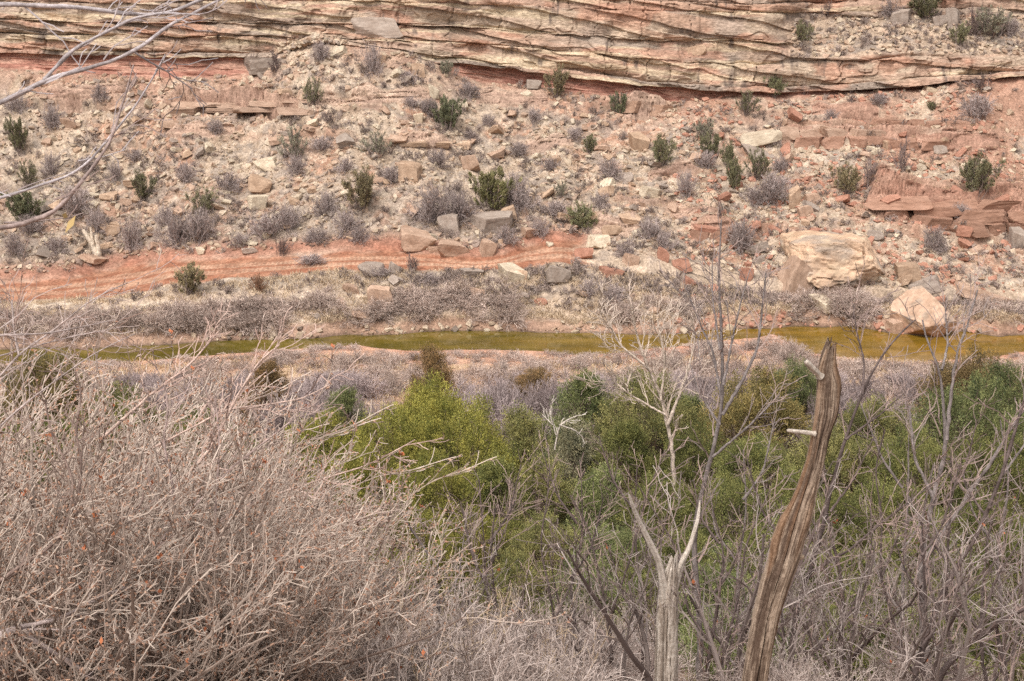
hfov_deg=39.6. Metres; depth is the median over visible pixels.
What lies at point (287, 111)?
ledge block
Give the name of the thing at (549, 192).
rock
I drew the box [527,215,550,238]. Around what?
grey bush
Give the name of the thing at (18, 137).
juniper shrub
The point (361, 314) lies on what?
rock
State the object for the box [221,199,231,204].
rock
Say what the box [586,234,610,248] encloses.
rock
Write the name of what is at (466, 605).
twig shrub
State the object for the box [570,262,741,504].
pale sapling
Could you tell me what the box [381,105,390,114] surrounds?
rock
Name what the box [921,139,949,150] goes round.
ledge block
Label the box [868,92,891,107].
grey bush
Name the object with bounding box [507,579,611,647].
twig shrub
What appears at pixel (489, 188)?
juniper shrub
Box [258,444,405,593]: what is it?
bramble shrub
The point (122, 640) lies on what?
bramble shrub
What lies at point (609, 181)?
rock
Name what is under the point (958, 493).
juniper tree
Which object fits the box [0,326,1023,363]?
creek water
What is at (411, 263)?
dead bush
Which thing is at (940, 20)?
rock
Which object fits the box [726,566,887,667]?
twig shrub
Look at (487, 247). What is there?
rock
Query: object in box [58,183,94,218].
grey bush
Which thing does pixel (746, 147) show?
boulder
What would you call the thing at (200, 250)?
rock
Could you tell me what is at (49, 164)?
grey bush
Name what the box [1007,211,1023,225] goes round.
ledge block
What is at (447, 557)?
juniper tree
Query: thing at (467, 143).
ledge block
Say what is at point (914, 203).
ledge block
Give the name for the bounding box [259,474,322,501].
juniper tree
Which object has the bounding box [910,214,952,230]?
ledge block
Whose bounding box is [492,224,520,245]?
grey bush
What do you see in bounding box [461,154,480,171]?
rock
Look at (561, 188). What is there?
juniper shrub
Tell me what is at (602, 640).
twig shrub
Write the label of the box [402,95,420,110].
grey bush
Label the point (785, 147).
rock
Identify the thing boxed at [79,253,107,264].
rock
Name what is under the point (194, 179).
rock
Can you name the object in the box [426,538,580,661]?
cane shrub
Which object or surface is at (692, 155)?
rock
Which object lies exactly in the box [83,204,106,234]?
grey bush
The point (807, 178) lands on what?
rock
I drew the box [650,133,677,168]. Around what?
juniper shrub
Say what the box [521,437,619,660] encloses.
bare sapling
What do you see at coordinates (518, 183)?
grey bush
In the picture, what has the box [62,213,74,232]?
dry leaf
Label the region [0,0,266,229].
bare tree
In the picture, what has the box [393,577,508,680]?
cane shrub
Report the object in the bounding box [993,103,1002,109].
rock
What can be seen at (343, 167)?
grey bush
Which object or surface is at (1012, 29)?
grey bush
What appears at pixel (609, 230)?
rock
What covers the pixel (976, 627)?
bare sapling
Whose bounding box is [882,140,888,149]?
rock
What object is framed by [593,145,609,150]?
rock
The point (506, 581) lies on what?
juniper tree
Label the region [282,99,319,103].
ledge block
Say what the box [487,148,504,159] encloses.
rock
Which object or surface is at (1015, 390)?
juniper tree
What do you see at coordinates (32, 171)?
juniper shrub
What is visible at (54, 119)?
grey bush
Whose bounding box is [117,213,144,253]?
grey bush
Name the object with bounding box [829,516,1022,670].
twig shrub
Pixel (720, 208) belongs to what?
dead bush
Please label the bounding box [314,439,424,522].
juniper tree
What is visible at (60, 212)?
rock
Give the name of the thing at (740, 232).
grey bush
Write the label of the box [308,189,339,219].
grey bush
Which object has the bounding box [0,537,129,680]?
bare shrub
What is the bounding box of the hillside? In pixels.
[0,15,1023,349]
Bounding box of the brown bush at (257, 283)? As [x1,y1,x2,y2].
[247,272,269,292]
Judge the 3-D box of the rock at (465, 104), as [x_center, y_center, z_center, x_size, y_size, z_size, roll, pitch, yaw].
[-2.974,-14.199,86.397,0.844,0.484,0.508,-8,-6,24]
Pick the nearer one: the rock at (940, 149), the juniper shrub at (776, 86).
the rock at (940, 149)
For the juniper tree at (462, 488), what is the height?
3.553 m
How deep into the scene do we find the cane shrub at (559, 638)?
7.81 m
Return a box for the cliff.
[0,0,1023,101]
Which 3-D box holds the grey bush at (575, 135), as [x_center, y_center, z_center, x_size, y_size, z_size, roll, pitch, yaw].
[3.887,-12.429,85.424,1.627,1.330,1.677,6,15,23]
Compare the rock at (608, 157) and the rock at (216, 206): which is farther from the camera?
the rock at (608, 157)
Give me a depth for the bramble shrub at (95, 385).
14.43 m
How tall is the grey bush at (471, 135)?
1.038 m
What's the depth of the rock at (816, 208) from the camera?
79.25 m
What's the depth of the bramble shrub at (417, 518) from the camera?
12.20 m
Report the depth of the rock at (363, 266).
72.14 m
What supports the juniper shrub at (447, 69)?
on the hillside
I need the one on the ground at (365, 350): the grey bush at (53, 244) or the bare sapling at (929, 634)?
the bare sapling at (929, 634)
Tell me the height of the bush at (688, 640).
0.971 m
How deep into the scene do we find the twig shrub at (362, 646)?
6.38 m
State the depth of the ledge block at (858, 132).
84.11 m
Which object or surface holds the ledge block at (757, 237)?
on the hillside
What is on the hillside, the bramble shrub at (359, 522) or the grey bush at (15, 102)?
the grey bush at (15, 102)
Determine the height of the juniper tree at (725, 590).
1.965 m
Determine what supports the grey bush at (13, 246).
on the hillside
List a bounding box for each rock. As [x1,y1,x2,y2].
[0,198,10,205]
[34,77,47,86]
[36,245,51,257]
[39,200,52,211]
[41,138,51,145]
[48,198,61,209]
[54,209,63,216]
[60,116,76,128]
[61,235,72,241]
[73,147,81,153]
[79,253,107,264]
[87,192,99,197]
[87,200,99,207]
[99,191,117,200]
[100,242,112,249]
[109,105,119,111]
[109,221,120,226]
[120,198,132,206]
[123,180,134,186]
[131,116,141,123]
[131,195,139,202]
[137,90,145,96]
[144,99,152,108]
[160,120,177,128]
[170,147,182,151]
[171,208,185,215]
[181,148,191,158]
[188,176,200,181]
[195,146,203,156]
[195,247,204,254]
[205,142,214,152]
[213,204,224,209]
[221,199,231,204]
[241,239,257,245]
[241,248,257,254]
[247,195,268,209]
[254,156,276,170]
[262,83,272,88]
[262,232,271,238]
[268,137,280,145]
[277,88,291,94]
[280,131,289,135]
[282,68,291,73]
[287,195,300,204]
[293,186,299,191]
[303,124,318,131]
[305,118,318,126]
[307,186,315,192]
[311,312,321,319]
[330,45,346,58]
[336,132,354,148]
[340,189,347,197]
[342,282,358,293]
[352,311,369,319]
[357,261,384,274]
[372,123,380,128]
[373,177,384,182]
[376,54,386,62]
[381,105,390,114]
[388,261,402,274]
[388,274,402,285]
[389,135,407,143]
[390,68,403,77]
[397,240,403,250]
[400,76,411,83]
[400,120,409,124]
[402,208,408,214]
[410,207,418,217]
[411,63,424,77]
[413,113,423,123]
[427,246,437,252]
[429,84,438,98]
[457,101,467,109]
[459,268,483,276]
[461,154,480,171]
[470,288,484,296]
[479,239,497,256]
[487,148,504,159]
[488,125,503,134]
[507,110,516,116]
[518,270,527,279]
[520,90,532,96]
[521,227,538,237]
[521,291,531,298]
[525,79,541,88]
[531,153,541,158]
[534,298,547,304]
[541,188,554,198]
[546,241,553,246]
[549,155,561,164]
[556,212,572,220]
[565,223,577,230]
[574,248,593,258]
[576,290,589,296]
[579,112,588,117]
[582,124,587,130]
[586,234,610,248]
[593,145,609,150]
[598,185,613,196]
[599,177,614,186]
[599,266,624,277]
[601,225,621,235]
[603,154,612,160]
[614,172,633,183]
[618,213,640,223]
[622,253,639,265]
[629,204,636,210]
[631,227,644,237]
[633,201,645,206]
[639,186,660,197]
[648,161,661,166]
[648,307,661,313]
[657,246,669,262]
[659,183,667,187]
[667,202,678,212]
[672,258,692,272]
[680,126,690,132]
[683,275,695,286]
[687,45,706,55]
[689,152,700,162]
[693,224,717,232]
[701,250,716,254]
[716,191,731,200]
[719,132,724,138]
[739,267,753,281]
[744,261,751,266]
[746,241,768,254]
[749,221,760,229]
[754,255,766,263]
[767,225,781,233]
[775,200,783,205]
[779,118,788,125]
[780,142,789,156]
[780,152,792,163]
[787,107,802,122]
[797,205,813,216]
[801,218,809,225]
[802,176,810,181]
[803,200,819,211]
[804,193,821,204]
[806,215,814,220]
[808,293,833,313]
[820,124,828,134]
[835,194,849,203]
[859,151,873,159]
[862,211,869,217]
[866,146,875,152]
[867,230,883,240]
[870,147,880,154]
[880,194,900,203]
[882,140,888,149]
[885,318,903,333]
[888,156,898,162]
[896,274,912,285]
[898,131,906,137]
[906,163,916,170]
[922,86,937,92]
[927,97,935,103]
[928,217,940,231]
[931,15,947,25]
[933,145,947,153]
[933,160,944,163]
[935,295,944,302]
[941,137,948,141]
[946,8,959,25]
[951,185,962,190]
[954,147,966,156]
[956,224,973,236]
[958,238,972,248]
[958,257,968,261]
[967,325,976,331]
[968,245,982,253]
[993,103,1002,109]
[994,194,1010,200]
[999,173,1009,178]
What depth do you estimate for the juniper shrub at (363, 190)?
76.96 m
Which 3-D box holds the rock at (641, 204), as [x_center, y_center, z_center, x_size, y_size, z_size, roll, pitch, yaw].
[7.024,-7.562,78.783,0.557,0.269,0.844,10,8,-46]
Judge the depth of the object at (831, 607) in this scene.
14.93 m
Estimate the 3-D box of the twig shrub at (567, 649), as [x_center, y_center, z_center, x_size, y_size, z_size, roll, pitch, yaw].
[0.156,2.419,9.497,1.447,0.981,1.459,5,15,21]
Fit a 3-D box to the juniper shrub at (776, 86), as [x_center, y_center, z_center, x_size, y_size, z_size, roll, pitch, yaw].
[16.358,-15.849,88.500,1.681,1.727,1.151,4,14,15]
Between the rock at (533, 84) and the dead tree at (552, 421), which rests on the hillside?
the rock at (533, 84)
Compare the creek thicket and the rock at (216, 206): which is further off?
the rock at (216, 206)
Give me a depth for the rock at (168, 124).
84.95 m
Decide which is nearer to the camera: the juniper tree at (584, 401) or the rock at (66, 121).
the juniper tree at (584, 401)
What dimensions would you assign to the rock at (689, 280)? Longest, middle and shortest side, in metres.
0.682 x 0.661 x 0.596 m
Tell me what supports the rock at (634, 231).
on the hillside
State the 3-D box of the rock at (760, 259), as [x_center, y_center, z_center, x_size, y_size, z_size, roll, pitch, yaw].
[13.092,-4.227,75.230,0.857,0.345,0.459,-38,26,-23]
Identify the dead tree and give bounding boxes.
[540,396,586,449]
[628,492,700,680]
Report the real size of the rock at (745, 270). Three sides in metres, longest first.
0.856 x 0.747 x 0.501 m
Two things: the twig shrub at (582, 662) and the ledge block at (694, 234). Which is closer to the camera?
the twig shrub at (582, 662)
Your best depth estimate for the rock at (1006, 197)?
78.81 m
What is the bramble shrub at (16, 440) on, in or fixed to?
on the ground at (365, 350)
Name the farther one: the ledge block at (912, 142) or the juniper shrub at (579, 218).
the ledge block at (912, 142)
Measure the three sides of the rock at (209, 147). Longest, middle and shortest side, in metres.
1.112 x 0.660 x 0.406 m
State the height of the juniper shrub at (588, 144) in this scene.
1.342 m
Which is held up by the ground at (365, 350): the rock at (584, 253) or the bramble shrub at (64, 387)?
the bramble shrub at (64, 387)
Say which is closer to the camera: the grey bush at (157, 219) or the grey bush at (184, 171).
the grey bush at (157, 219)
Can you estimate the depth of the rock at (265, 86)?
86.20 m
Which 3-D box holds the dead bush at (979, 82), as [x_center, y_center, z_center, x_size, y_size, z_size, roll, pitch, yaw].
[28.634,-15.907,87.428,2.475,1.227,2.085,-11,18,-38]
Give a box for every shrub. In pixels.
[0,188,46,220]
[0,233,186,441]
[0,304,459,600]
[0,320,383,680]
[0,323,396,680]
[0,328,331,621]
[0,329,310,571]
[0,341,477,680]
[0,342,322,546]
[0,357,496,672]
[0,358,452,680]
[0,363,336,680]
[0,370,192,585]
[0,370,435,603]
[0,401,572,680]
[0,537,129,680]
[3,114,27,154]
[5,378,485,591]
[5,388,460,615]
[16,158,37,187]
[66,429,461,680]
[79,350,349,641]
[94,403,430,602]
[100,296,448,591]
[117,422,480,643]
[129,167,156,200]
[174,261,206,295]
[185,186,218,213]
[187,622,414,679]
[236,571,544,680]
[245,564,452,680]
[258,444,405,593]
[276,124,307,158]
[292,584,562,680]
[299,530,518,666]
[301,76,324,106]
[303,509,582,680]
[317,553,542,677]
[318,485,426,613]
[332,617,644,680]
[341,164,374,211]
[355,570,637,680]
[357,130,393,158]
[369,570,520,658]
[381,588,616,680]
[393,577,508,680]
[406,590,560,666]
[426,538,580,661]
[429,93,465,131]
[440,59,453,74]
[443,606,642,680]
[450,564,639,680]
[468,165,522,211]
[481,548,652,680]
[484,575,655,674]
[495,583,614,680]
[496,625,708,680]
[506,577,622,659]
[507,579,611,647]
[510,583,655,654]
[515,583,645,680]
[515,617,653,680]
[516,449,874,680]
[521,603,684,678]
[529,607,696,678]
[535,620,716,680]
[543,62,569,97]
[553,180,566,198]
[566,200,603,231]
[583,133,597,153]
[600,607,705,680]
[609,91,626,113]
[621,550,839,680]
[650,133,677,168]
[672,631,927,680]
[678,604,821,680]
[693,116,714,139]
[695,628,877,680]
[699,131,721,154]
[719,140,734,165]
[725,155,744,188]
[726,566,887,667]
[735,88,761,116]
[742,537,875,654]
[744,146,772,180]
[755,493,1023,680]
[762,74,787,97]
[764,556,977,680]
[796,18,813,43]
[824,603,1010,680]
[824,625,978,680]
[828,160,862,193]
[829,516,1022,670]
[853,526,1023,679]
[874,463,1023,680]
[906,0,941,18]
[926,101,937,109]
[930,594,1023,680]
[940,651,1001,680]
[949,20,971,44]
[949,660,1017,680]
[958,150,1006,199]
[975,4,1012,38]
[977,492,1023,679]
[988,659,1023,680]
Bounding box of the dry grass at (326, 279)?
[0,81,1023,438]
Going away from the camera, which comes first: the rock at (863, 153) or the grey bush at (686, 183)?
the grey bush at (686, 183)
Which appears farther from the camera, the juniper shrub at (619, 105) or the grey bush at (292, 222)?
the juniper shrub at (619, 105)
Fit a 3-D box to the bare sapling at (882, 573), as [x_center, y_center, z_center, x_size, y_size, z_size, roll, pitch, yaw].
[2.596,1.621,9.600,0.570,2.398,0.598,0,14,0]
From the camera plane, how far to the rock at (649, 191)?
79.70 m
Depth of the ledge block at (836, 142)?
84.19 m
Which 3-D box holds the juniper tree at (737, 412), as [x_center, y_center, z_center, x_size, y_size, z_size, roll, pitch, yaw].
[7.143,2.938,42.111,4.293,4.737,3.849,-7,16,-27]
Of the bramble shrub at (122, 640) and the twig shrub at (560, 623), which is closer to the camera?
the bramble shrub at (122, 640)
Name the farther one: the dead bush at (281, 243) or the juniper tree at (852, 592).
the dead bush at (281, 243)
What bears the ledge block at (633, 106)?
on the hillside
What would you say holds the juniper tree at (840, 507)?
on the ground at (365, 350)
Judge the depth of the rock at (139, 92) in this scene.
87.23 m
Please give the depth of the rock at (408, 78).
85.49 m
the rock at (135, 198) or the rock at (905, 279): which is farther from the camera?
the rock at (135, 198)
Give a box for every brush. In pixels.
[0,9,1023,321]
[0,270,1023,350]
[0,332,1023,434]
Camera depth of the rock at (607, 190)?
79.61 m
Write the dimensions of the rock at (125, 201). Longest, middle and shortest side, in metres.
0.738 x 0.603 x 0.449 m
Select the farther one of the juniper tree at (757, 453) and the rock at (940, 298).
the rock at (940, 298)
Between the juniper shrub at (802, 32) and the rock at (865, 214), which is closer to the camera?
the rock at (865, 214)
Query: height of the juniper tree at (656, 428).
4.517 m
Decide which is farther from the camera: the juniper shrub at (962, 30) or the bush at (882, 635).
the juniper shrub at (962, 30)
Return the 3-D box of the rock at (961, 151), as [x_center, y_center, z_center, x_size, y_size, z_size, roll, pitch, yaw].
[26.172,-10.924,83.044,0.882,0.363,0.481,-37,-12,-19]
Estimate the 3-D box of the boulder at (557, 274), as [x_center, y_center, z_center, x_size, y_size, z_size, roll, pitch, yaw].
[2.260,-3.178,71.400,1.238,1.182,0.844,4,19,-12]
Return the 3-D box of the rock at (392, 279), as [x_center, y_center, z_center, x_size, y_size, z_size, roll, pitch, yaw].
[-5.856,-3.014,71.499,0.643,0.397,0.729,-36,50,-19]
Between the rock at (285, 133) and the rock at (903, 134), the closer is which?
the rock at (285, 133)
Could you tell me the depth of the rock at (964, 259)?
75.30 m
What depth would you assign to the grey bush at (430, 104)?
84.46 m
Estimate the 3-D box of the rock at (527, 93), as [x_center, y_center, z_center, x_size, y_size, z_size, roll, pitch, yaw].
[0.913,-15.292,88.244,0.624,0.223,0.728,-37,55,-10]
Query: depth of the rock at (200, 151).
83.38 m
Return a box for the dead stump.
[81,227,101,256]
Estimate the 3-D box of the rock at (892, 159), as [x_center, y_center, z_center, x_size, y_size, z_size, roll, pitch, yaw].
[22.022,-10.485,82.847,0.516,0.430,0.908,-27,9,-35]
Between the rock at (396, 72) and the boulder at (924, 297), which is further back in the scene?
the rock at (396, 72)
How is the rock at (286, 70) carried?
on the hillside
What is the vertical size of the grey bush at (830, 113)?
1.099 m
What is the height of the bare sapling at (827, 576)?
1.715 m
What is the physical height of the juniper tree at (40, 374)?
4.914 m
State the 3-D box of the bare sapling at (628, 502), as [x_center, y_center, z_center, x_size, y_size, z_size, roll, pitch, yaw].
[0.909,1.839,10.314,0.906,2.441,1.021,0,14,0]
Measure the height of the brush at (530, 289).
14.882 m
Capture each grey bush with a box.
[0,89,29,115]
[1,230,30,257]
[15,211,47,235]
[38,101,65,131]
[38,149,59,179]
[40,233,68,255]
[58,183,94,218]
[75,155,95,174]
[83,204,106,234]
[89,83,108,105]
[102,158,122,183]
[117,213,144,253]
[123,147,144,165]
[149,207,191,249]
[153,200,172,227]
[174,160,196,183]
[178,206,219,245]
[204,120,223,136]
[211,170,246,193]
[226,229,250,248]
[244,211,282,240]
[271,200,308,237]
[284,151,307,180]
[291,253,330,266]
[301,225,328,244]
[307,135,334,152]
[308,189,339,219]
[311,40,330,62]
[330,203,364,237]
[332,156,354,174]
[345,221,371,246]
[360,38,384,79]
[367,264,397,281]
[379,165,400,185]
[396,69,419,85]
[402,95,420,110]
[404,182,457,228]
[417,97,437,116]
[418,272,442,288]
[425,147,455,170]
[442,180,480,226]
[456,79,481,101]
[462,126,480,142]
[481,113,495,127]
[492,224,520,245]
[505,169,529,203]
[508,141,530,157]
[510,178,543,216]
[527,105,549,124]
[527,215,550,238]
[540,156,563,171]
[541,200,568,219]
[566,125,588,143]
[576,272,603,301]
[589,190,609,208]
[597,157,625,182]
[603,283,627,303]
[613,237,639,257]
[628,215,664,241]
[656,226,679,252]
[671,168,699,199]
[694,150,717,170]
[723,218,759,259]
[737,179,766,208]
[757,171,795,205]
[770,155,790,173]
[822,108,841,122]
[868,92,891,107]
[877,0,904,18]
[922,225,948,255]
[954,199,973,218]
[955,91,998,121]
[999,11,1023,38]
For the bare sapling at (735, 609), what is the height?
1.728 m
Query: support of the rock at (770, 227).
on the hillside
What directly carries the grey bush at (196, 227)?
on the hillside
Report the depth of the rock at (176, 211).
79.46 m
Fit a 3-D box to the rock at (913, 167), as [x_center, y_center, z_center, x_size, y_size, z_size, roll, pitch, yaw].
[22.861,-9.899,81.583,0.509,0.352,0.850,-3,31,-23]
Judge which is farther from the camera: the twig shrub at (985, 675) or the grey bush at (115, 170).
the grey bush at (115, 170)
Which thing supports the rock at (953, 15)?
on the hillside
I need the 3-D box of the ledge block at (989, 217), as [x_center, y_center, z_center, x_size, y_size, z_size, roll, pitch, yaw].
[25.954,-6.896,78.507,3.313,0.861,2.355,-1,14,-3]
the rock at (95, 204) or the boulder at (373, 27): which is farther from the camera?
the boulder at (373, 27)
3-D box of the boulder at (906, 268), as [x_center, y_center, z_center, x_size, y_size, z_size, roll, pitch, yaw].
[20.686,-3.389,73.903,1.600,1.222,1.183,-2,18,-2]
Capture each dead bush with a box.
[267,48,287,73]
[273,231,293,255]
[323,109,334,122]
[405,253,419,270]
[716,198,724,217]
[774,118,782,130]
[820,0,831,19]
[845,92,855,102]
[859,154,876,187]
[890,135,909,171]
[954,72,994,91]
[965,4,990,36]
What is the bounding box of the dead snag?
[741,337,841,680]
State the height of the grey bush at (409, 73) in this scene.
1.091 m
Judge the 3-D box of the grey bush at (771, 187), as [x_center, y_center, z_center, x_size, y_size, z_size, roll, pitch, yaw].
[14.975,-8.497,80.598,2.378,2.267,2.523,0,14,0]
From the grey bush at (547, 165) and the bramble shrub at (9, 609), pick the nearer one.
the bramble shrub at (9, 609)
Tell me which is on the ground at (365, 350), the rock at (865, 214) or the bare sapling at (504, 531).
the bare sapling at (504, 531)
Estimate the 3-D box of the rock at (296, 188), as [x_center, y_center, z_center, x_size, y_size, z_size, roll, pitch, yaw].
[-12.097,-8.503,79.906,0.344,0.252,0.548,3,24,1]
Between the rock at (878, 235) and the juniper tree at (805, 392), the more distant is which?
the rock at (878, 235)
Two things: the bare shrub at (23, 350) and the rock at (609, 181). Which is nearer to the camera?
the bare shrub at (23, 350)
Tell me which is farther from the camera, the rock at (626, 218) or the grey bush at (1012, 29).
the grey bush at (1012, 29)
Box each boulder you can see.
[98,224,119,236]
[243,57,281,74]
[248,174,271,192]
[351,17,403,37]
[367,285,393,305]
[398,161,422,182]
[400,225,436,251]
[437,213,459,234]
[437,238,469,257]
[470,211,512,233]
[497,262,529,283]
[501,205,516,219]
[546,265,570,283]
[628,131,649,151]
[739,129,781,146]
[740,143,773,159]
[777,255,812,295]
[780,230,884,293]
[789,185,801,208]
[890,9,910,23]
[890,285,956,336]
[894,262,921,284]
[908,274,941,293]
[954,280,1013,303]
[1008,227,1023,247]
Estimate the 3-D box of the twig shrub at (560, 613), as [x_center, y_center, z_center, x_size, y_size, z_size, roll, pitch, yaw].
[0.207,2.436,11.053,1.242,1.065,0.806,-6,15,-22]
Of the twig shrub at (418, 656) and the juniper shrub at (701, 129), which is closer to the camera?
the twig shrub at (418, 656)
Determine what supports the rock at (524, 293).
on the hillside
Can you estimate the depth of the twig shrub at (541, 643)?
8.07 m
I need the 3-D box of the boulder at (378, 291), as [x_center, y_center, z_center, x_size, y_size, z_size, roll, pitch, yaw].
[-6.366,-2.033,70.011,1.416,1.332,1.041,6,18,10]
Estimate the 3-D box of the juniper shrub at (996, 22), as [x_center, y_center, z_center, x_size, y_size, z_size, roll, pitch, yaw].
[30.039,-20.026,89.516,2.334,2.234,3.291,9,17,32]
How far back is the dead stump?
78.20 m
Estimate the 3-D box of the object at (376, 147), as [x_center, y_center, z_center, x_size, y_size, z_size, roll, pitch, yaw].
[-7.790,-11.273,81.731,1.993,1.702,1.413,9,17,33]
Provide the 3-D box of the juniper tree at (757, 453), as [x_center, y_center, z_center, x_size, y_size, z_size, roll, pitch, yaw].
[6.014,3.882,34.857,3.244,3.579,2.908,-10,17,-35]
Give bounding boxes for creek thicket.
[1,364,969,479]
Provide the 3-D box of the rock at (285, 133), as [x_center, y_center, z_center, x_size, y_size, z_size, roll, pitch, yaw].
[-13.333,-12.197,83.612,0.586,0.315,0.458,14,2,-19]
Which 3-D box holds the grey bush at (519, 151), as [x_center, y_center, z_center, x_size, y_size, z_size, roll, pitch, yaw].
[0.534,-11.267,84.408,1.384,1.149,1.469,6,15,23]
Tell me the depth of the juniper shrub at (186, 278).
70.65 m
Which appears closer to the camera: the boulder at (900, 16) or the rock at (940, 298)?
the rock at (940, 298)
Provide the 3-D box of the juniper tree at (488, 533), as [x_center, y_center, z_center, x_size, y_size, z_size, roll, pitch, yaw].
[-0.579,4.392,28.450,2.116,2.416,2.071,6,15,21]
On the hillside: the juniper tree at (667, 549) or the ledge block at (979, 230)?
the ledge block at (979, 230)
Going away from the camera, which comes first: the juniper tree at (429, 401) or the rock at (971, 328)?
the juniper tree at (429, 401)
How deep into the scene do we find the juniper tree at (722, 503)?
30.64 m
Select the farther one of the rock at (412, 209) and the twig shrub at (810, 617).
the rock at (412, 209)
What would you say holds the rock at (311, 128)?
on the hillside
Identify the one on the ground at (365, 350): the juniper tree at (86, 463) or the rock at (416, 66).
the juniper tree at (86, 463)
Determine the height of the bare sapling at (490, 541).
1.883 m
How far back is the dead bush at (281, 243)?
75.48 m
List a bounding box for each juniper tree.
[0,344,91,474]
[0,413,79,509]
[35,433,145,507]
[59,379,172,463]
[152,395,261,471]
[191,439,303,478]
[231,356,299,439]
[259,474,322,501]
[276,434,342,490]
[280,406,372,468]
[299,482,377,527]
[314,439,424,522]
[324,382,383,455]
[326,401,445,504]
[341,525,408,623]
[362,490,457,561]
[375,446,499,558]
[376,368,506,512]
[390,535,488,619]
[401,340,461,413]
[406,398,527,508]
[426,502,528,596]
[449,447,534,582]
[464,548,569,630]
[492,398,558,502]
[492,512,599,598]
[495,446,586,564]
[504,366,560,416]
[530,410,617,523]
[530,544,648,642]
[532,365,619,476]
[550,459,654,592]
[556,520,659,611]
[571,415,674,533]
[586,366,710,491]
[595,469,712,592]
[615,520,724,655]
[640,412,733,525]
[652,559,786,679]
[658,392,718,475]
[674,473,778,557]
[680,364,813,491]
[693,429,820,521]
[707,540,754,607]
[710,518,854,606]
[739,548,854,640]
[765,351,816,435]
[766,481,877,560]
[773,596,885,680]
[777,424,887,538]
[809,543,876,588]
[820,568,951,676]
[825,389,941,529]
[835,474,945,577]
[848,420,978,532]
[850,510,982,638]
[894,558,1019,670]
[904,369,1023,494]
[908,343,1023,433]
[914,488,1023,564]
[924,425,1023,560]
[962,530,1023,667]
[963,358,1023,451]
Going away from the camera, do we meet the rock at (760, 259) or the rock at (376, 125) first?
the rock at (760, 259)
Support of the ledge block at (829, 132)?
on the hillside
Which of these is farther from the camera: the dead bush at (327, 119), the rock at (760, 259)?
the dead bush at (327, 119)
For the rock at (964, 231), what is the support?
on the hillside
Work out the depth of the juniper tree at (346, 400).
43.64 m
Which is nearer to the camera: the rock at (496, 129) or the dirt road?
the dirt road
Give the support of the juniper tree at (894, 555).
on the ground at (365, 350)
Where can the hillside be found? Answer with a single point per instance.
(502, 95)
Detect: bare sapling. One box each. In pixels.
[368,480,505,649]
[422,460,548,631]
[438,438,567,662]
[511,426,642,669]
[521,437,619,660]
[555,417,694,680]
[581,421,699,679]
[608,454,800,680]
[656,462,765,680]
[657,194,806,680]
[688,400,783,674]
[723,442,830,674]
[788,263,988,673]
[790,417,897,680]
[802,469,907,680]
[838,384,957,679]
[848,441,995,680]
[857,408,942,680]
[861,383,1023,680]
[880,246,1023,677]
[893,388,1010,676]
[920,439,1023,680]
[941,419,1023,669]
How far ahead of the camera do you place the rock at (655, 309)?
68.90 m
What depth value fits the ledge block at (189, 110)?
85.82 m
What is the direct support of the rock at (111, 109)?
on the hillside
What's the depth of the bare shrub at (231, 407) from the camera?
6.80 m
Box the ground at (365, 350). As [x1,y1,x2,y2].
[3,334,1023,680]
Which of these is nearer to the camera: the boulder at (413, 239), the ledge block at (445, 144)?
the boulder at (413, 239)
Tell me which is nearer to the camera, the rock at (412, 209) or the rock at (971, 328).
the rock at (971, 328)
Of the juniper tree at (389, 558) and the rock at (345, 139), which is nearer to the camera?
the juniper tree at (389, 558)
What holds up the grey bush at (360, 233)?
on the hillside
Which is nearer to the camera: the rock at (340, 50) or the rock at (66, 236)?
the rock at (66, 236)
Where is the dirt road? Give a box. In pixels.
[0,233,587,301]
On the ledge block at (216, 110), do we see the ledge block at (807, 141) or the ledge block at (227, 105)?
the ledge block at (227, 105)
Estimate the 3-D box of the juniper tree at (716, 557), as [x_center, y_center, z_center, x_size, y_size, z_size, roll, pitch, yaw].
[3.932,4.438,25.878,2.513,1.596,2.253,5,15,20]
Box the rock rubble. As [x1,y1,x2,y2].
[0,13,1023,344]
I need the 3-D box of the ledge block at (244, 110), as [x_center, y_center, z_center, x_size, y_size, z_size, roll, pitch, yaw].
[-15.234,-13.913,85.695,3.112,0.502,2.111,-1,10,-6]
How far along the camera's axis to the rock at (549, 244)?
75.49 m
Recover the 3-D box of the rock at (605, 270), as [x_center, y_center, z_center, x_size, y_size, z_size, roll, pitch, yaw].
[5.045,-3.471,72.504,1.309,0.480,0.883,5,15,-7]
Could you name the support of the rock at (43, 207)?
on the hillside
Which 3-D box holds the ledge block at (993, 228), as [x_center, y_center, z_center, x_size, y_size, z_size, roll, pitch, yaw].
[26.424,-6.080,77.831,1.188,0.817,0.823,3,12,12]
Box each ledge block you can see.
[167,107,200,115]
[171,101,219,106]
[204,107,232,112]
[216,102,239,107]
[232,106,271,113]
[248,100,274,106]
[276,107,308,115]
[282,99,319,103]
[399,141,427,146]
[435,141,451,148]
[455,140,470,149]
[620,101,641,112]
[650,105,672,115]
[690,229,709,241]
[710,231,734,243]
[745,229,761,240]
[780,126,799,139]
[794,137,822,148]
[799,124,821,136]
[820,136,845,149]
[823,126,847,137]
[848,135,866,147]
[849,128,866,136]
[864,195,932,209]
[866,136,884,146]
[867,130,886,135]
[869,117,885,124]
[883,210,910,218]
[884,138,902,149]
[885,120,911,124]
[900,138,919,150]
[907,119,925,126]
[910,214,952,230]
[913,206,962,217]
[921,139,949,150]
[925,120,942,127]
[932,198,977,208]
[947,120,972,130]
[949,220,989,237]
[955,209,1004,224]
[976,199,1021,210]
[987,223,1005,235]
[1006,222,1023,233]
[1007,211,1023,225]
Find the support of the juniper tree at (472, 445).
on the ground at (365, 350)
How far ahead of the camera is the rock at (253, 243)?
76.54 m
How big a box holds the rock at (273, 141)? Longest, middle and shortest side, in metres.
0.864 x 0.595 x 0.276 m

